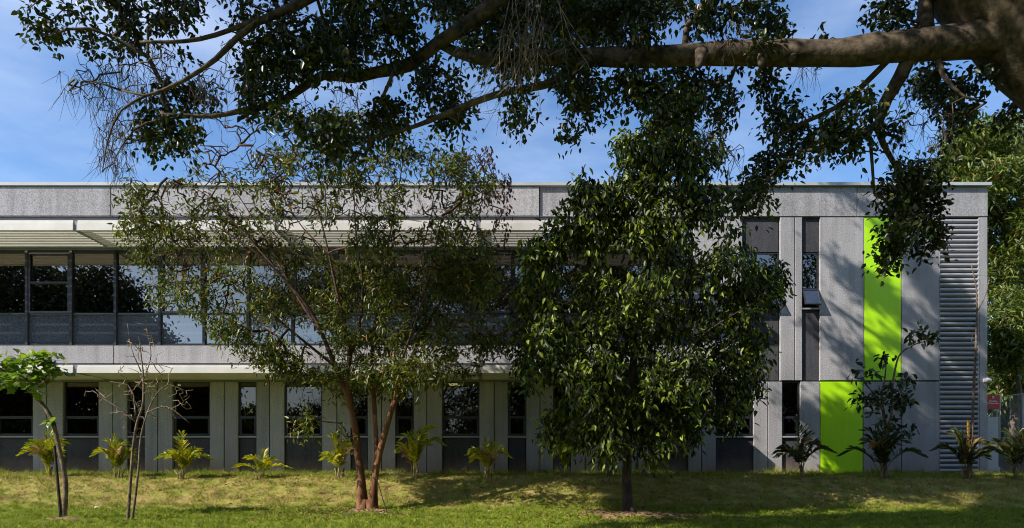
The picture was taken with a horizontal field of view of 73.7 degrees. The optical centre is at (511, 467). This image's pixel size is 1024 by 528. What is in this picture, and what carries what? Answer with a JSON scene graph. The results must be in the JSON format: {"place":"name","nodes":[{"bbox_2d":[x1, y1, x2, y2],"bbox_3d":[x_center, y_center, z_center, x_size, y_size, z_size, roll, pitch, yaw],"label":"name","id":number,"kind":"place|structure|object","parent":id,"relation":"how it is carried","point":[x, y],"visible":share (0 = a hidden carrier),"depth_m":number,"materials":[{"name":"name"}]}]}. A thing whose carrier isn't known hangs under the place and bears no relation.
{"place":"outdoors","nodes":[
{"label":"outdoors","id":0,"kind":"place"},
{"bbox_2d":[381,473,424,474],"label":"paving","id":1,"kind":"structure","parent":0,"point":[403,473],"depth_m":19.25,"materials":[{"name":"concrete"}]},
{"bbox_2d":[0,461,1023,527],"bbox_3d":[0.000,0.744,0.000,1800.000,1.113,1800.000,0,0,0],"label":"ground","id":2,"kind":"structure","parent":0,"point":[735,496],"depth_m":17.23,"materials":[{"name":"green plant"}]},
{"bbox_2d":[0,348,75,516],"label":"young tree","id":3,"kind":"object","parent":2,"relation":"on","point":[9,369],"visible":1,"depth_m":14.24,"materials":[{"name":"green plant"}]},
{"bbox_2d":[16,425,70,476],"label":"palm","id":4,"kind":"object","parent":2,"relation":"on","point":[45,454],"visible":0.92,"depth_m":18.35,"materials":[{"name":"green plant"}]},
{"bbox_2d":[53,446,61,516],"bbox_3d":[-9.482,0.371,14.267,0.226,1.626,0.061,0,0,13],"label":"stake","id":5,"kind":"object","parent":2,"relation":"on","point":[57,482],"visible":0.79,"depth_m":14.25,"materials":[{"name":"brown wood"}]},
{"bbox_2d":[46,516,80,519],"bbox_3d":[-9.268,1.065,14.204,0.825,0.084,0.597,0,0,0],"label":"soil patch","id":6,"kind":"object","parent":2,"relation":"on","point":[64,517],"visible":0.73,"depth_m":14.10,"materials":[{"name":"brown soil"}]},
{"bbox_2d":[89,433,137,477],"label":"palm","id":7,"kind":"object","parent":2,"relation":"on","point":[114,451],"visible":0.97,"depth_m":18.40,"materials":[{"name":"green plant"}]},
{"bbox_2d":[84,323,190,519],"bbox_3d":[-7.678,-0.817,14.322,2.245,4.352,0.990,0,0,16],"label":"bare sapling","id":8,"kind":"object","parent":2,"relation":"on","point":[143,379],"visible":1,"depth_m":14.18,"materials":[{"name":"brown plant"}]},
{"bbox_2d":[154,430,215,479],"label":"palm","id":9,"kind":"object","parent":2,"relation":"on","point":[183,453],"visible":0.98,"depth_m":18.39,"materials":[{"name":"green plant"}]},
{"bbox_2d":[231,447,291,479],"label":"palm","id":10,"kind":"object","parent":2,"relation":"on","point":[262,464],"visible":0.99,"depth_m":18.45,"materials":[{"name":"green plant"}]},
{"bbox_2d":[107,100,529,509],"bbox_3d":[-4.429,-3.864,16.120,10.337,10.087,3.772,0,0,0],"label":"red bark tree","id":11,"kind":"object","parent":2,"relation":"on","point":[391,293],"visible":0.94,"depth_m":15.85,"materials":[{"name":"green plant"}]},
{"bbox_2d":[318,432,353,477],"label":"palm","id":12,"kind":"object","parent":2,"relation":"on","point":[340,456],"visible":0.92,"depth_m":18.32,"materials":[{"name":"green plant"}]},
{"bbox_2d":[345,508,389,512],"bbox_3d":[-3.391,1.007,15.799,1.066,0.100,0.731,0,0,16],"label":"soil patch","id":13,"kind":"object","parent":2,"relation":"on","point":[367,510],"visible":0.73,"depth_m":15.75,"materials":[{"name":"brown soil"}]},
{"bbox_2d":[375,474,387,512],"bbox_3d":[-2.962,0.606,15.500,0.020,0.900,0.547,0,0,-41],"label":"guy wire","id":14,"kind":"object","parent":2,"relation":"attached to","point":[381,493],"visible":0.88,"depth_m":15.51,"materials":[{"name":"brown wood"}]},
{"bbox_2d":[393,424,446,478],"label":"palm","id":15,"kind":"object","parent":2,"relation":"on","point":[417,446],"visible":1,"depth_m":18.41,"materials":[{"name":"green plant"}]},
{"bbox_2d":[464,436,511,477],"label":"palm","id":16,"kind":"object","parent":2,"relation":"on","point":[487,459],"visible":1,"depth_m":18.34,"materials":[{"name":"green plant"}]},
{"bbox_2d":[0,182,991,473],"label":"office building","id":17,"kind":"structure","parent":2,"relation":"on","point":[72,290],"depth_m":20.00,"materials":[{"name":"concrete"}]},
{"bbox_2d":[0,382,32,437],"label":"window","id":18,"kind":"structure","parent":17,"relation":"in","point":[16,410],"depth_m":20.10,"materials":[{"name":"black glass"}]},
{"bbox_2d":[63,382,98,437],"bbox_3d":[-12.636,-1.694,20.080,1.038,1.647,0.140,0,0,0],"label":"window","id":19,"kind":"structure","parent":17,"relation":"in","point":[81,411],"depth_m":20.10,"materials":[{"name":"black glass"}]},
{"bbox_2d":[127,382,144,437],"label":"window","id":20,"kind":"structure","parent":17,"relation":"in","point":[137,392],"depth_m":20.10,"materials":[{"name":"black glass"}]},
{"bbox_2d":[173,382,209,437],"bbox_3d":[-9.400,-1.694,20.080,1.085,1.647,0.140,0,0,0],"label":"window","id":21,"kind":"structure","parent":17,"relation":"in","point":[198,416],"depth_m":20.09,"materials":[{"name":"black glass"}]},
{"bbox_2d":[238,382,256,437],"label":"window","id":22,"kind":"structure","parent":17,"relation":"in","point":[247,390],"depth_m":20.10,"materials":[{"name":"black glass"}]},
{"bbox_2d":[284,382,321,437],"bbox_3d":[-6.117,-1.694,20.080,1.101,1.647,0.140,0,0,0],"label":"window","id":23,"kind":"structure","parent":17,"relation":"in","point":[294,404],"depth_m":20.10,"materials":[{"name":"black glass"}]},
{"bbox_2d":[351,384,367,437],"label":"window","id":24,"kind":"structure","parent":17,"relation":"in","point":[361,406],"depth_m":20.09,"materials":[{"name":"black glass"}]},
{"bbox_2d":[395,382,413,437],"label":"window","id":25,"kind":"structure","parent":17,"relation":"in","point":[404,415],"depth_m":20.10,"materials":[{"name":"black glass"}]},
{"bbox_2d":[442,382,479,437],"bbox_3d":[-1.500,-1.694,20.080,1.085,1.647,0.140,0,0,0],"label":"window","id":26,"kind":"structure","parent":17,"relation":"in","point":[460,412],"depth_m":20.10,"materials":[{"name":"black glass"}]},
{"bbox_2d":[508,382,525,437],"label":"window","id":27,"kind":"structure","parent":17,"relation":"in","point":[516,406],"depth_m":20.10,"materials":[{"name":"black glass"}]},
{"bbox_2d":[553,382,569,436],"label":"window","id":28,"kind":"structure","parent":17,"relation":"in","point":[555,393],"depth_m":20.10,"materials":[{"name":"black glass"}]},
{"bbox_2d":[658,382,686,437],"bbox_3d":[4.633,-1.694,20.080,1.070,1.647,0.140,0,0,0],"label":"window","id":29,"kind":"structure","parent":17,"relation":"in","point":[683,382],"depth_m":20.10,"materials":[{"name":"black glass"}]},
{"bbox_2d":[716,382,753,437],"bbox_3d":[6.527,-1.694,20.080,1.101,1.647,0.140,0,0,0],"label":"window","id":30,"kind":"structure","parent":17,"relation":"in","point":[745,432],"depth_m":20.10,"materials":[{"name":"black glass"}]},
{"bbox_2d":[742,253,781,309],"bbox_3d":[7.301,-5.463,19.986,1.101,1.671,0.327,0,0,0],"label":"window","id":31,"kind":"structure","parent":17,"relation":"in","point":[767,256],"depth_m":20.10,"materials":[{"name":"glass"}]},
{"bbox_2d":[782,382,799,437],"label":"window","id":32,"kind":"structure","parent":17,"relation":"in","point":[790,390],"depth_m":20.10,"materials":[{"name":"black glass"}]},
{"bbox_2d":[802,253,821,309],"bbox_3d":[8.761,-5.463,19.986,0.517,1.671,0.327,0,0,0],"label":"window","id":33,"kind":"structure","parent":17,"relation":"in","point":[810,291],"depth_m":20.10,"materials":[{"name":"glass"}]},
{"bbox_2d":[983,378,991,381],"bbox_3d":[13.866,-2.537,19.893,0.186,0.137,0.212,0,0,0],"label":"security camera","id":34,"kind":"object","parent":17,"relation":"attached to","point":[987,379],"visible":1,"depth_m":19.83,"materials":[{"name":"white plastic"}]},
{"bbox_2d":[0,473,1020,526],"bbox_3d":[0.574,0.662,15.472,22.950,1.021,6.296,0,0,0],"label":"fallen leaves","id":35,"kind":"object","parent":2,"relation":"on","point":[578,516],"visible":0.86,"depth_m":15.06,"materials":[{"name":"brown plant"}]},
{"bbox_2d":[11,0,1023,287],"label":"fig tree","id":36,"kind":"object","parent":2,"relation":"on","point":[987,36],"visible":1,"depth_m":9.40,"materials":[{"name":"green plant"}]},
{"bbox_2d":[547,443,580,475],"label":"palm","id":37,"kind":"object","parent":2,"relation":"on","point":[565,461],"visible":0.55,"depth_m":18.37,"materials":[{"name":"green plant"}]},
{"bbox_2d":[607,466,612,476],"bbox_3d":[2.636,0.126,18.399,0.180,0.356,0.179,0,0,0],"label":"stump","id":38,"kind":"object","parent":2,"relation":"on","point":[608,473],"visible":0.52,"depth_m":18.34,"materials":[{"name":"wood"}]},
{"bbox_2d":[579,508,705,518],"bbox_3d":[2.902,1.030,15.154,2.941,0.148,1.738,0,0,-16],"label":"soil patch","id":39,"kind":"object","parent":2,"relation":"on","point":[626,513],"visible":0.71,"depth_m":14.95,"materials":[{"name":"brown soil"}]},
{"bbox_2d":[497,106,796,510],"bbox_3d":[3.132,-3.294,15.587,7.003,9.321,4.835,0,0,0],"label":"broadleaf tree","id":40,"kind":"object","parent":2,"relation":"on","point":[642,403],"visible":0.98,"depth_m":14.73,"materials":[{"name":"green plant"}]},
{"bbox_2d":[640,454,668,477],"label":"palm","id":41,"kind":"object","parent":2,"relation":"on","point":[653,467],"visible":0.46,"depth_m":18.41,"materials":[{"name":"green plant"}]},
{"bbox_2d":[772,418,837,476],"bbox_3d":[7.859,-0.523,18.526,1.708,1.643,1.482,0,0,-13],"label":"palm","id":42,"kind":"object","parent":2,"relation":"on","point":[802,453],"visible":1,"depth_m":18.35,"materials":[{"name":"green plant"}]},
{"bbox_2d":[837,422,929,478],"bbox_3d":[9.919,-0.431,18.386,2.012,1.598,1.426,0,0,14],"label":"palm","id":43,"kind":"object","parent":2,"relation":"on","point":[882,456],"visible":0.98,"depth_m":18.36,"materials":[{"name":"green plant"}]},
{"bbox_2d":[844,319,941,478],"bbox_3d":[10.227,-1.822,18.481,2.465,4.384,1.201,0,0,-9],"label":"young tree","id":44,"kind":"object","parent":2,"relation":"on","point":[904,400],"visible":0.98,"depth_m":18.41,"materials":[{"name":"green plant"}]},
{"bbox_2d":[929,424,1006,479],"bbox_3d":[12.304,-0.405,18.412,1.819,1.535,1.094,0,0,0],"label":"palm","id":45,"kind":"object","parent":2,"relation":"on","point":[965,446],"visible":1,"depth_m":18.39,"materials":[{"name":"green plant"}]},
{"bbox_2d":[967,420,969,478],"bbox_3d":[12.395,-0.440,18.550,0.082,1.699,0.062,0,0,0],"label":"stake","id":46,"kind":"object","parent":2,"relation":"on","point":[968,472],"visible":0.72,"depth_m":18.52,"materials":[{"name":"brown wood"}]},
{"bbox_2d":[927,106,1023,436],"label":"mango tree","id":47,"kind":"object","parent":2,"relation":"on","point":[983,153],"visible":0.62,"depth_m":28.74,"materials":[{"name":"green plant"}]},
{"bbox_2d":[963,264,989,477],"bbox_3d":[12.647,-2.584,18.588,0.594,5.905,0.488,0,0,0],"label":"bare sapling","id":48,"kind":"object","parent":2,"relation":"on","point":[974,382],"visible":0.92,"depth_m":18.58,"materials":[{"name":"brown plant"}]},
{"bbox_2d":[987,417,999,472],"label":"wall","id":49,"kind":"structure","parent":2,"relation":"on","point":[992,430],"depth_m":20.85,"materials":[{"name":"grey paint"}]},
{"bbox_2d":[987,395,1000,416],"bbox_3d":[15.506,-1.037,22.005,0.461,2.573,0.071,0,0,-3],"label":"sign board","id":50,"kind":"object","parent":2,"relation":"on","point":[993,401],"visible":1,"depth_m":21.98,"materials":[{"name":"red paint"}]},
{"bbox_2d":[987,369,1009,439],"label":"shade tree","id":51,"kind":"object","parent":2,"relation":"on","point":[1004,417],"visible":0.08,"depth_m":31.25,"materials":[{"name":"green plant"}]},
{"bbox_2d":[984,425,1023,478],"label":"palm","id":52,"kind":"object","parent":2,"relation":"on","point":[1016,447],"visible":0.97,"depth_m":18.24,"materials":[{"name":"green plant"}]},
{"bbox_2d":[987,291,1023,434],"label":"mango tree","id":53,"kind":"object","parent":2,"relation":"on","point":[1005,349],"visible":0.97,"depth_m":24.92,"materials":[{"name":"green plant"}]},
{"bbox_2d":[998,440,1023,472],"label":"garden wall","id":54,"kind":"structure","parent":2,"relation":"on","point":[1002,464],"depth_m":24.91,"materials":[{"name":"concrete"}]},
{"bbox_2d":[987,393,1023,438],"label":"wire fence","id":55,"kind":"object","parent":54,"relation":"on","point":[1022,408],"visible":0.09,"depth_m":24.63,"materials":[{"name":"metal"}]},
{"bbox_2d":[0,0,1023,356],"label":"sky","id":56,"kind":"structure","parent":0,"point":[35,146],"materials":[{"name":"blue"}]}
]}

